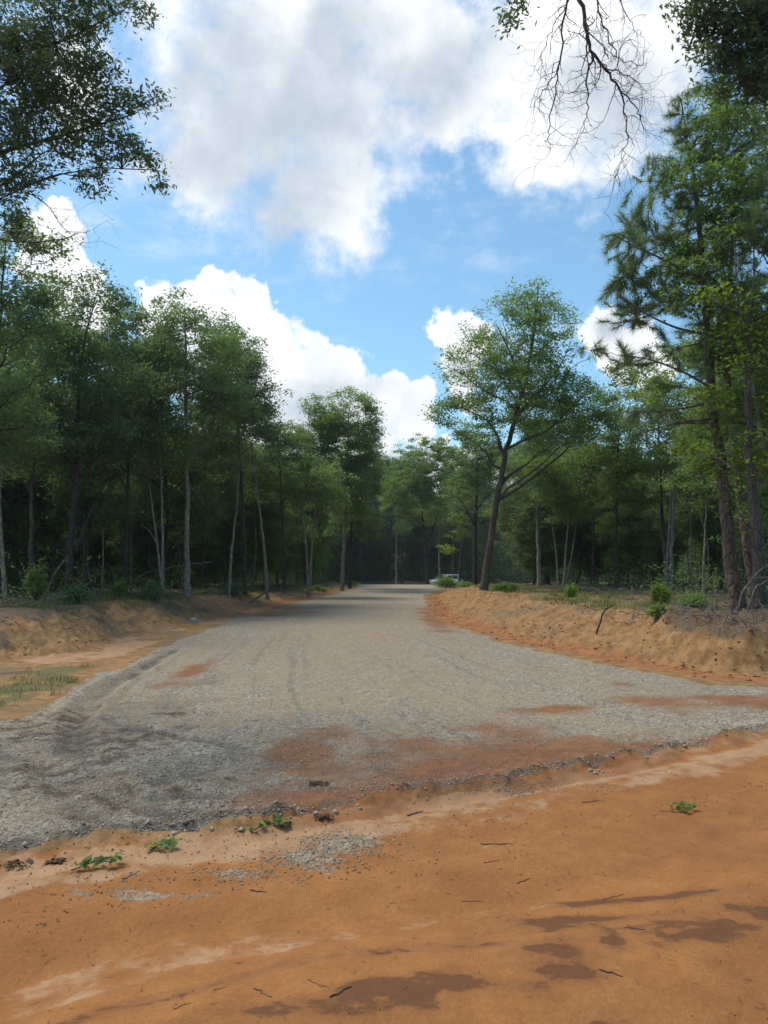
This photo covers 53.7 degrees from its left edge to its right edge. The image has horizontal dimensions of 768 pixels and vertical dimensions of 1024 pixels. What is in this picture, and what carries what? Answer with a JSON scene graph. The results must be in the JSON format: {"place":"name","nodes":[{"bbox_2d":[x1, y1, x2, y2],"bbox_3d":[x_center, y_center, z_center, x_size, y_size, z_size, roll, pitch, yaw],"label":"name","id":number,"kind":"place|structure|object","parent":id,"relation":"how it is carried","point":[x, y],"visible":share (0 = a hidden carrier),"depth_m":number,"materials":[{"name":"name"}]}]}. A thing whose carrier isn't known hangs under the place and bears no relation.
{"place":"outdoors","nodes":[
{"label":"outdoors","id":0,"kind":"place"},
{"bbox_2d":[0,662,97,705],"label":"grass","id":1,"kind":"structure","parent":0,"point":[50,682],"depth_m":10.65,"materials":[{"name":"green plant"}]},
{"bbox_2d":[0,0,178,249],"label":"overhanging oak","id":2,"kind":"object","parent":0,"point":[40,43],"visible":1,"depth_m":8.90,"materials":[{"name":"green plant"}]},
{"bbox_2d":[0,149,115,258],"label":"dead bough","id":3,"kind":"object","parent":2,"relation":"attached to","point":[45,241],"visible":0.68,"depth_m":9.50,"materials":[{"name":"brown wood"}]},
{"bbox_2d":[0,589,332,663],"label":"earth bank","id":4,"kind":"structure","parent":0,"point":[34,636],"depth_m":17.94,"materials":[{"name":"brown soil"}]},
{"bbox_2d":[0,593,274,655],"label":"clods","id":5,"kind":"object","parent":4,"relation":"on","point":[59,641],"visible":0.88,"depth_m":17.55,"materials":[{"name":"brown soil"}]},
{"bbox_2d":[134,573,166,600],"bbox_3d":[-6.931,2.259,22.777,0.993,0.839,0.985,-3,-5,32],"label":"shrub","id":6,"kind":"object","parent":4,"relation":"on","point":[152,592],"visible":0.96,"depth_m":22.77,"materials":[{"name":"green plant"}]},
{"bbox_2d":[0,583,330,622],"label":"grass","id":7,"kind":"structure","parent":4,"relation":"on","point":[54,604],"depth_m":21.79,"materials":[{"name":"green plant"}]},
{"bbox_2d":[124,286,265,595],"bbox_3d":[-7.064,-2.469,27.273,5.621,11.029,4.154,0,-4,0],"label":"forest tree","id":8,"kind":"object","parent":4,"relation":"on","point":[215,397],"visible":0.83,"depth_m":27.08,"materials":[{"name":"green plant"}]},
{"bbox_2d":[189,323,278,596],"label":"slim tree","id":9,"kind":"object","parent":4,"relation":"on","point":[228,466],"visible":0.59,"depth_m":30.22,"materials":[{"name":"green plant"}]},
{"bbox_2d":[189,308,289,594],"bbox_3d":[-6.575,-2.608,32.130,5.328,12.237,4.283,0,-4,0],"label":"forest tree","id":10,"kind":"object","parent":4,"relation":"on","point":[264,424],"visible":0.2,"depth_m":32.15,"materials":[{"name":"green plant"}]},
{"bbox_2d":[200,356,295,600],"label":"slim tree","id":11,"kind":"object","parent":4,"relation":"on","point":[270,457],"visible":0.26,"depth_m":33.12,"materials":[{"name":"green plant"}]},
{"bbox_2d":[234,407,320,591],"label":"forest tree","id":12,"kind":"object","parent":4,"relation":"on","point":[294,445],"visible":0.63,"depth_m":38.06,"materials":[{"name":"green plant"}]},
{"bbox_2d":[270,454,360,596],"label":"umbrella tree","id":13,"kind":"object","parent":4,"relation":"on","point":[323,488],"visible":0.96,"depth_m":37.83,"materials":[{"name":"green plant"}]},
{"bbox_2d":[0,582,766,613],"bbox_3d":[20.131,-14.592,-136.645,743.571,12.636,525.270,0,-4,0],"label":"ground","id":14,"kind":"structure","parent":0,"point":[334,587],"depth_m":20.75,"materials":[{"name":"brown soil"}]},
{"bbox_2d":[47,579,97,604],"bbox_3d":[-8.135,2.101,19.844,1.134,0.701,1.475,0,-4,0],"label":"shrub","id":15,"kind":"object","parent":14,"relation":"on","point":[78,591],"visible":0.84,"depth_m":19.72,"materials":[{"name":"green plant"}]},
{"bbox_2d":[87,365,203,595],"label":"slim tree","id":16,"kind":"object","parent":14,"relation":"on","point":[176,450],"visible":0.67,"depth_m":26.07,"materials":[{"name":"green plant"}]},
{"bbox_2d":[322,435,393,588],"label":"forest tree","id":17,"kind":"object","parent":14,"relation":"on","point":[378,476],"visible":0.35,"depth_m":49.89,"materials":[{"name":"green plant"}]},
{"bbox_2d":[437,417,517,584],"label":"forest tree","id":18,"kind":"object","parent":14,"relation":"on","point":[482,472],"visible":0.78,"depth_m":52.00,"materials":[{"name":"green plant"}]},
{"bbox_2d":[0,812,766,1023],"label":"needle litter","id":19,"kind":"object","parent":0,"point":[415,937],"visible":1,"depth_m":3.42,"materials":[{"name":"brown plant"}]},
{"bbox_2d":[0,734,767,1023],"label":"dirt road","id":20,"kind":"structure","parent":0,"point":[515,979],"depth_m":3.56,"materials":[{"name":"orange soil"}]},
{"bbox_2d":[71,852,123,870],"bbox_3d":[-1.522,1.854,4.045,0.268,0.079,0.121,2,-5,-20],"label":"leaf sprig","id":21,"kind":"object","parent":20,"relation":"on","point":[99,859],"visible":1,"depth_m":4.03,"materials":[{"name":"green plant"}]},
{"bbox_2d":[105,777,626,889],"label":"gravel","id":22,"kind":"structure","parent":20,"relation":"on","point":[313,851],"depth_m":4.28,"materials":[{"name":"grey gravel"}]},
{"bbox_2d":[2,739,767,1021],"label":"clay crumbs","id":23,"kind":"object","parent":20,"relation":"on","point":[455,900],"visible":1,"depth_m":3.73,"materials":[{"name":"brown soil"}]},
{"bbox_2d":[491,0,767,223],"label":"overhanging oak","id":24,"kind":"object","parent":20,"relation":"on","point":[738,61],"visible":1,"depth_m":8.58,"materials":[{"name":"green plant"}]},
{"bbox_2d":[0,584,767,859],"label":"gravel road","id":25,"kind":"structure","parent":0,"point":[380,670],"depth_m":8.27,"materials":[{"name":"grey gravel"}]},
{"bbox_2d":[0,722,767,845],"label":"clods","id":26,"kind":"object","parent":25,"relation":"on","point":[185,822],"visible":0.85,"depth_m":4.87,"materials":[{"name":"soil"}]},
{"bbox_2d":[375,480,415,584],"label":"slim tree","id":27,"kind":"object","parent":25,"relation":"on","point":[399,527],"visible":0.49,"depth_m":83.92,"materials":[{"name":"green plant"}]},
{"bbox_2d":[436,512,471,577],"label":"slim tree","id":28,"kind":"object","parent":25,"relation":"on","point":[459,533],"visible":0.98,"depth_m":55.94,"materials":[{"name":"green plant"}]},
{"bbox_2d":[435,453,488,581],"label":"forest tree","id":29,"kind":"object","parent":25,"relation":"on","point":[451,480],"visible":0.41,"depth_m":57.93,"materials":[{"name":"green plant"}]},
{"bbox_2d":[0,550,767,610],"bbox_3d":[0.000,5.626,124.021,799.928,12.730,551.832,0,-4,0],"label":"forest floor","id":30,"kind":"structure","parent":0,"point":[625,603],"depth_m":36.36,"materials":[{"name":"brown soil"}]},
{"bbox_2d":[0,333,55,467],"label":"slim tree","id":31,"kind":"object","parent":30,"relation":"on","point":[16,433],"visible":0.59,"depth_m":20.03,"materials":[{"name":"green plant"}]},
{"bbox_2d":[0,465,58,573],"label":"forest tree","id":32,"kind":"object","parent":30,"relation":"on","point":[15,553],"visible":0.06,"depth_m":33.94,"materials":[{"name":"green plant"}]},
{"bbox_2d":[0,377,62,486],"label":"slim tree","id":33,"kind":"object","parent":30,"relation":"on","point":[22,445],"visible":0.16,"depth_m":22.19,"materials":[{"name":"green plant"}]},
{"bbox_2d":[0,350,64,598],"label":"slim tree","id":34,"kind":"object","parent":30,"relation":"on","point":[25,442],"visible":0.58,"depth_m":21.00,"materials":[{"name":"green plant"}]},
{"bbox_2d":[0,318,69,592],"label":"forest tree","id":35,"kind":"object","parent":30,"relation":"on","point":[20,519],"visible":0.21,"depth_m":29.37,"materials":[{"name":"green plant"}]},
{"bbox_2d":[18,556,53,600],"bbox_3d":[-9.780,1.884,21.374,0.842,1.299,1.068,0,-4,0],"label":"shrub","id":36,"kind":"object","parent":30,"relation":"on","point":[30,581],"visible":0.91,"depth_m":21.30,"materials":[{"name":"green plant"}]},
{"bbox_2d":[0,202,83,438],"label":"forest tree","id":37,"kind":"object","parent":30,"relation":"on","point":[37,298],"visible":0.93,"depth_m":19.37,"materials":[{"name":"green plant"}]},
{"bbox_2d":[16,487,80,569],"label":"forest tree","id":38,"kind":"object","parent":30,"relation":"on","point":[43,553],"visible":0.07,"depth_m":42.45,"materials":[{"name":"green plant"}]},
{"bbox_2d":[0,271,104,599],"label":"slim tree","id":39,"kind":"object","parent":30,"relation":"on","point":[33,467],"visible":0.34,"depth_m":24.11,"materials":[{"name":"green plant"}]},
{"bbox_2d":[3,312,118,589],"bbox_3d":[-14.739,-2.589,33.507,8.774,12.342,6.688,-3,-6,37],"label":"forest tree","id":40,"kind":"object","parent":30,"relation":"on","point":[49,531],"visible":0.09,"depth_m":32.39,"materials":[{"name":"green plant"}]},
{"bbox_2d":[1,260,178,594],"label":"forest tree","id":41,"kind":"object","parent":30,"relation":"on","point":[95,392],"visible":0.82,"depth_m":24.09,"materials":[{"name":"green plant"}]},
{"bbox_2d":[78,467,123,587],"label":"forest tree","id":42,"kind":"object","parent":30,"relation":"on","point":[97,551],"visible":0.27,"depth_m":44.27,"materials":[{"name":"green plant"}]},
{"bbox_2d":[31,297,172,590],"bbox_3d":[-10.382,-2.422,27.508,5.534,10.918,6.645,2,-5,-26],"label":"forest tree","id":43,"kind":"object","parent":30,"relation":"on","point":[89,483],"visible":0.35,"depth_m":27.09,"materials":[{"name":"green plant"}]},
{"bbox_2d":[57,301,184,590],"bbox_3d":[-9.693,-2.265,27.080,4.706,10.771,4.008,-1,-5,17],"label":"forest tree","id":44,"kind":"object","parent":30,"relation":"on","point":[133,319],"visible":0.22,"depth_m":27.07,"materials":[{"name":"green plant"}]},
{"bbox_2d":[112,456,148,590],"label":"slim tree","id":45,"kind":"object","parent":30,"relation":"on","point":[130,493],"visible":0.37,"depth_m":33.89,"materials":[{"name":"green plant"}]},
{"bbox_2d":[89,434,176,588],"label":"forest tree","id":46,"kind":"object","parent":30,"relation":"on","point":[143,560],"visible":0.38,"depth_m":38.90,"materials":[{"name":"green plant"}]},
{"bbox_2d":[0,582,282,610],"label":"brush litter","id":47,"kind":"object","parent":30,"relation":"on","point":[170,590],"visible":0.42,"depth_m":23.41,"materials":[{"name":"plant"}]},
{"bbox_2d":[0,549,330,604],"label":"undergrowth","id":48,"kind":"object","parent":30,"relation":"on","point":[139,580],"visible":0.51,"depth_m":32.64,"materials":[{"name":"green plant"}]},
{"bbox_2d":[88,289,255,588],"bbox_3d":[-9.049,-2.960,31.847,7.055,13.035,6.610,-1,-4,8],"label":"forest tree","id":49,"kind":"object","parent":30,"relation":"on","point":[206,509],"visible":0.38,"depth_m":31.52,"materials":[{"name":"green plant"}]},
{"bbox_2d":[142,471,240,578],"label":"forest tree","id":50,"kind":"object","parent":30,"relation":"on","point":[174,552],"visible":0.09,"depth_m":39.26,"materials":[{"name":"green plant"}]},
{"bbox_2d":[0,462,390,591],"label":"forest thicket","id":51,"kind":"object","parent":30,"relation":"on","point":[331,575],"visible":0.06,"depth_m":48.94,"materials":[{"name":"green plant"}]},
{"bbox_2d":[159,403,255,589],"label":"forest tree","id":52,"kind":"object","parent":30,"relation":"on","point":[196,536],"visible":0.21,"depth_m":37.71,"materials":[{"name":"green plant"}]},
{"bbox_2d":[196,426,275,586],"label":"forest tree","id":53,"kind":"object","parent":30,"relation":"on","point":[225,557],"visible":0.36,"depth_m":40.66,"materials":[{"name":"green plant"}]},
{"bbox_2d":[236,437,288,587],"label":"slim tree","id":54,"kind":"object","parent":30,"relation":"on","point":[259,491],"visible":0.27,"depth_m":40.34,"materials":[{"name":"green plant"}]},
{"bbox_2d":[220,439,317,585],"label":"forest tree","id":55,"kind":"object","parent":30,"relation":"on","point":[274,529],"visible":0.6,"depth_m":41.58,"materials":[{"name":"green plant"}]},
{"bbox_2d":[257,442,320,584],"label":"forest tree","id":56,"kind":"object","parent":30,"relation":"on","point":[294,561],"visible":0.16,"depth_m":50.93,"materials":[{"name":"green plant"}]},
{"bbox_2d":[285,450,341,583],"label":"forest tree","id":57,"kind":"object","parent":30,"relation":"on","point":[319,545],"visible":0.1,"depth_m":57.85,"materials":[{"name":"green plant"}]},
{"bbox_2d":[287,452,348,583],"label":"forest tree","id":58,"kind":"object","parent":30,"relation":"on","point":[326,533],"visible":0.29,"depth_m":54.38,"materials":[{"name":"green plant"}]},
{"bbox_2d":[289,385,390,590],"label":"forest tree","id":59,"kind":"object","parent":30,"relation":"on","point":[333,427],"visible":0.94,"depth_m":45.95,"materials":[{"name":"green plant"}]},
{"bbox_2d":[324,499,356,580],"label":"forest tree","id":60,"kind":"object","parent":30,"relation":"on","point":[337,558],"visible":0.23,"depth_m":102.93,"materials":[{"name":"green plant"}]},
{"bbox_2d":[334,432,402,581],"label":"forest tree","id":61,"kind":"object","parent":30,"relation":"on","point":[358,543],"visible":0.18,"depth_m":101.62,"materials":[{"name":"green plant"}]},
{"bbox_2d":[367,443,432,583],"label":"forest tree","id":62,"kind":"object","parent":30,"relation":"on","point":[389,542],"visible":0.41,"depth_m":101.55,"materials":[{"name":"green plant"}]},
{"bbox_2d":[383,432,457,582],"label":"forest tree","id":63,"kind":"object","parent":30,"relation":"on","point":[418,540],"visible":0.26,"depth_m":103.82,"materials":[{"name":"green plant"}]},
{"bbox_2d":[404,519,437,579],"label":"forest tree","id":64,"kind":"object","parent":30,"relation":"on","point":[417,551],"visible":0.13,"depth_m":113.63,"materials":[{"name":"green plant"}]},
{"bbox_2d":[375,435,471,584],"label":"forest tree","id":65,"kind":"object","parent":30,"relation":"on","point":[418,484],"visible":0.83,"depth_m":65.92,"materials":[{"name":"green plant"}]},
{"bbox_2d":[433,438,493,561],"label":"forest tree","id":66,"kind":"object","parent":30,"relation":"on","point":[451,528],"visible":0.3,"depth_m":109.30,"materials":[{"name":"green plant"}]},
{"bbox_2d":[455,445,513,581],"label":"forest tree","id":67,"kind":"object","parent":30,"relation":"on","point":[485,519],"visible":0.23,"depth_m":107.35,"materials":[{"name":"green plant"}]},
{"bbox_2d":[475,413,545,584],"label":"forest tree","id":68,"kind":"object","parent":30,"relation":"on","point":[487,512],"visible":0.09,"depth_m":47.27,"materials":[{"name":"green plant"}]},
{"bbox_2d":[325,486,725,582],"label":"forest thicket","id":69,"kind":"object","parent":30,"relation":"on","point":[508,571],"visible":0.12,"depth_m":112.00,"materials":[{"name":"green plant"}]},
{"bbox_2d":[480,420,590,579],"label":"forest tree","id":70,"kind":"object","parent":30,"relation":"on","point":[528,512],"visible":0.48,"depth_m":41.00,"materials":[{"name":"green plant"}]},
{"bbox_2d":[491,391,590,585],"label":"slim tree","id":71,"kind":"object","parent":30,"relation":"on","point":[526,493],"visible":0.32,"depth_m":38.01,"materials":[{"name":"green plant"}]},
{"bbox_2d":[499,437,590,584],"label":"forest tree","id":72,"kind":"object","parent":30,"relation":"on","point":[569,539],"visible":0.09,"depth_m":43.45,"materials":[{"name":"green plant"}]},
{"bbox_2d":[514,442,627,585],"bbox_3d":[8.442,0.056,34.072,5.000,6.758,4.179,0,-4,0],"label":"sapling clump","id":73,"kind":"object","parent":30,"relation":"on","point":[569,507],"visible":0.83,"depth_m":33.94,"materials":[{"name":"green plant"}]},
{"bbox_2d":[566,413,606,586],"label":"pine tree","id":74,"kind":"object","parent":30,"relation":"on","point":[593,557],"visible":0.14,"depth_m":39.87,"materials":[{"name":"green plant"}]},
{"bbox_2d":[561,465,620,584],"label":"forest tree","id":75,"kind":"object","parent":30,"relation":"on","point":[582,545],"visible":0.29,"depth_m":43.57,"materials":[{"name":"green plant"}]},
{"bbox_2d":[576,429,653,579],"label":"forest tree","id":76,"kind":"object","parent":30,"relation":"on","point":[609,511],"visible":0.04,"depth_m":44.47,"materials":[{"name":"green plant"}]},
{"bbox_2d":[566,362,677,588],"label":"forest tree","id":77,"kind":"object","parent":30,"relation":"on","point":[621,471],"visible":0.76,"depth_m":33.02,"materials":[{"name":"green plant"}]},
{"bbox_2d":[582,436,667,586],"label":"forest tree","id":78,"kind":"object","parent":30,"relation":"on","point":[629,540],"visible":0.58,"depth_m":38.78,"materials":[{"name":"green plant"}]},
{"bbox_2d":[536,582,746,608],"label":"woodchip litter","id":79,"kind":"object","parent":30,"relation":"on","point":[636,590],"visible":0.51,"depth_m":25.74,"materials":[{"name":"brown wood"}]},
{"bbox_2d":[613,453,692,584],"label":"forest tree","id":80,"kind":"object","parent":30,"relation":"on","point":[657,545],"visible":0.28,"depth_m":43.59,"materials":[{"name":"green plant"}]},
{"bbox_2d":[624,368,685,581],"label":"pine tree","id":81,"kind":"object","parent":30,"relation":"on","point":[662,525],"visible":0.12,"depth_m":33.52,"materials":[{"name":"green plant"}]},
{"bbox_2d":[640,476,675,579],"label":"slim tree","id":82,"kind":"object","parent":30,"relation":"on","point":[657,512],"visible":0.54,"depth_m":36.18,"materials":[{"name":"green plant"}]},
{"bbox_2d":[643,577,676,605],"bbox_3d":[7.037,2.049,19.415,0.769,0.750,0.843,-4,-6,43],"label":"green bush","id":83,"kind":"object","parent":30,"relation":"on","point":[661,591],"visible":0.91,"depth_m":19.31,"materials":[{"name":"green plant"}]},
{"bbox_2d":[553,554,767,604],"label":"undergrowth","id":84,"kind":"object","parent":30,"relation":"on","point":[683,579],"visible":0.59,"depth_m":32.45,"materials":[{"name":"green plant"}]},
{"bbox_2d":[603,337,720,590],"bbox_3d":[11.606,-2.045,30.194,5.670,10.626,4.434,0,-4,0],"label":"pale trunk tree","id":85,"kind":"object","parent":30,"relation":"on","point":[664,465],"visible":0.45,"depth_m":30.09,"materials":[{"name":"green plant"}]},
{"bbox_2d":[574,78,766,611],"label":"pine tree","id":86,"kind":"object","parent":30,"relation":"on","point":[632,230],"visible":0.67,"depth_m":16.21,"materials":[{"name":"green plant"}]},
{"bbox_2d":[671,441,704,588],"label":"slim tree","id":87,"kind":"object","parent":30,"relation":"on","point":[690,495],"visible":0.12,"depth_m":31.36,"materials":[{"name":"green plant"}]},
{"bbox_2d":[665,441,717,586],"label":"forest tree","id":88,"kind":"object","parent":30,"relation":"on","point":[681,509],"visible":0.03,"depth_m":38.46,"materials":[{"name":"green plant"}]},
{"bbox_2d":[618,221,767,487],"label":"maple tree","id":89,"kind":"object","parent":30,"relation":"on","point":[759,440],"visible":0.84,"depth_m":15.07,"materials":[{"name":"green plant"}]},
{"bbox_2d":[666,588,720,609],"bbox_3d":[7.137,2.020,17.378,1.071,0.553,1.062,0,-4,0],"label":"weed clump","id":90,"kind":"object","parent":30,"relation":"on","point":[699,596],"visible":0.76,"depth_m":17.28,"materials":[{"name":"green plant"}]},
{"bbox_2d":[623,53,767,536],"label":"overgrown tree","id":91,"kind":"object","parent":30,"relation":"on","point":[725,119],"visible":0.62,"depth_m":15.78,"materials":[{"name":"green plant"}]},
{"bbox_2d":[671,436,733,595],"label":"slim tree","id":92,"kind":"object","parent":30,"relation":"on","point":[689,470],"visible":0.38,"depth_m":26.00,"materials":[{"name":"green plant"}]},
{"bbox_2d":[649,377,758,588],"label":"forest tree","id":93,"kind":"object","parent":30,"relation":"on","point":[713,525],"visible":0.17,"depth_m":32.44,"materials":[{"name":"green plant"}]},
{"bbox_2d":[680,535,737,573],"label":"forest tree","id":94,"kind":"object","parent":30,"relation":"on","point":[716,547],"visible":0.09,"depth_m":49.01,"materials":[{"name":"green plant"}]},
{"bbox_2d":[652,327,767,594],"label":"forest tree","id":95,"kind":"object","parent":30,"relation":"on","point":[674,485],"visible":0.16,"depth_m":24.66,"materials":[{"name":"green plant"}]},
{"bbox_2d":[663,287,766,586],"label":"forest tree","id":96,"kind":"object","parent":30,"relation":"on","point":[688,428],"visible":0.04,"depth_m":27.14,"materials":[{"name":"green plant"}]},
{"bbox_2d":[676,124,767,609],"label":"pine tree","id":97,"kind":"object","parent":30,"relation":"on","point":[747,554],"visible":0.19,"depth_m":16.64,"materials":[{"name":"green plant"}]},
{"bbox_2d":[733,162,767,609],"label":"pine tree","id":98,"kind":"object","parent":30,"relation":"on","point":[757,542],"visible":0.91,"depth_m":14.74,"materials":[{"name":"brown plant"}]},
{"bbox_2d":[0,0,767,507],"label":"sky","id":99,"kind":"structure","parent":0,"point":[347,170],"materials":[{"name":"blue"}]},
{"bbox_2d":[7,726,767,926],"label":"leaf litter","id":100,"kind":"object","parent":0,"point":[276,843],"visible":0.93,"depth_m":4.27,"materials":[{"name":"brown plant"}]},
{"bbox_2d":[433,585,767,678],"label":"earth bank","id":101,"kind":"structure","parent":0,"point":[697,651],"depth_m":14.34,"materials":[{"name":"brown soil"}]},
{"bbox_2d":[417,275,627,590],"bbox_3d":[5.748,-3.273,31.463,8.684,13.079,5.576,0,-4,0],"label":"leaning oak","id":102,"kind":"object","parent":101,"relation":"on","point":[510,372],"visible":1,"depth_m":31.05,"materials":[{"name":"green plant"}]},
{"bbox_2d":[427,589,767,680],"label":"clay clods","id":103,"kind":"object","parent":101,"relation":"on","point":[703,676],"visible":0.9,"depth_m":15.92,"materials":[{"name":"orange soil"}]},
{"bbox_2d":[475,581,729,610],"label":"grass","id":104,"kind":"structure","parent":101,"relation":"on","point":[530,588],"depth_m":23.24,"materials":[{"name":"green plant"}]},
{"bbox_2d":[606,595,767,639],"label":"root tangle","id":105,"kind":"object","parent":101,"relation":"on","point":[719,615],"visible":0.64,"depth_m":14.03,"materials":[{"name":"brown wood"}]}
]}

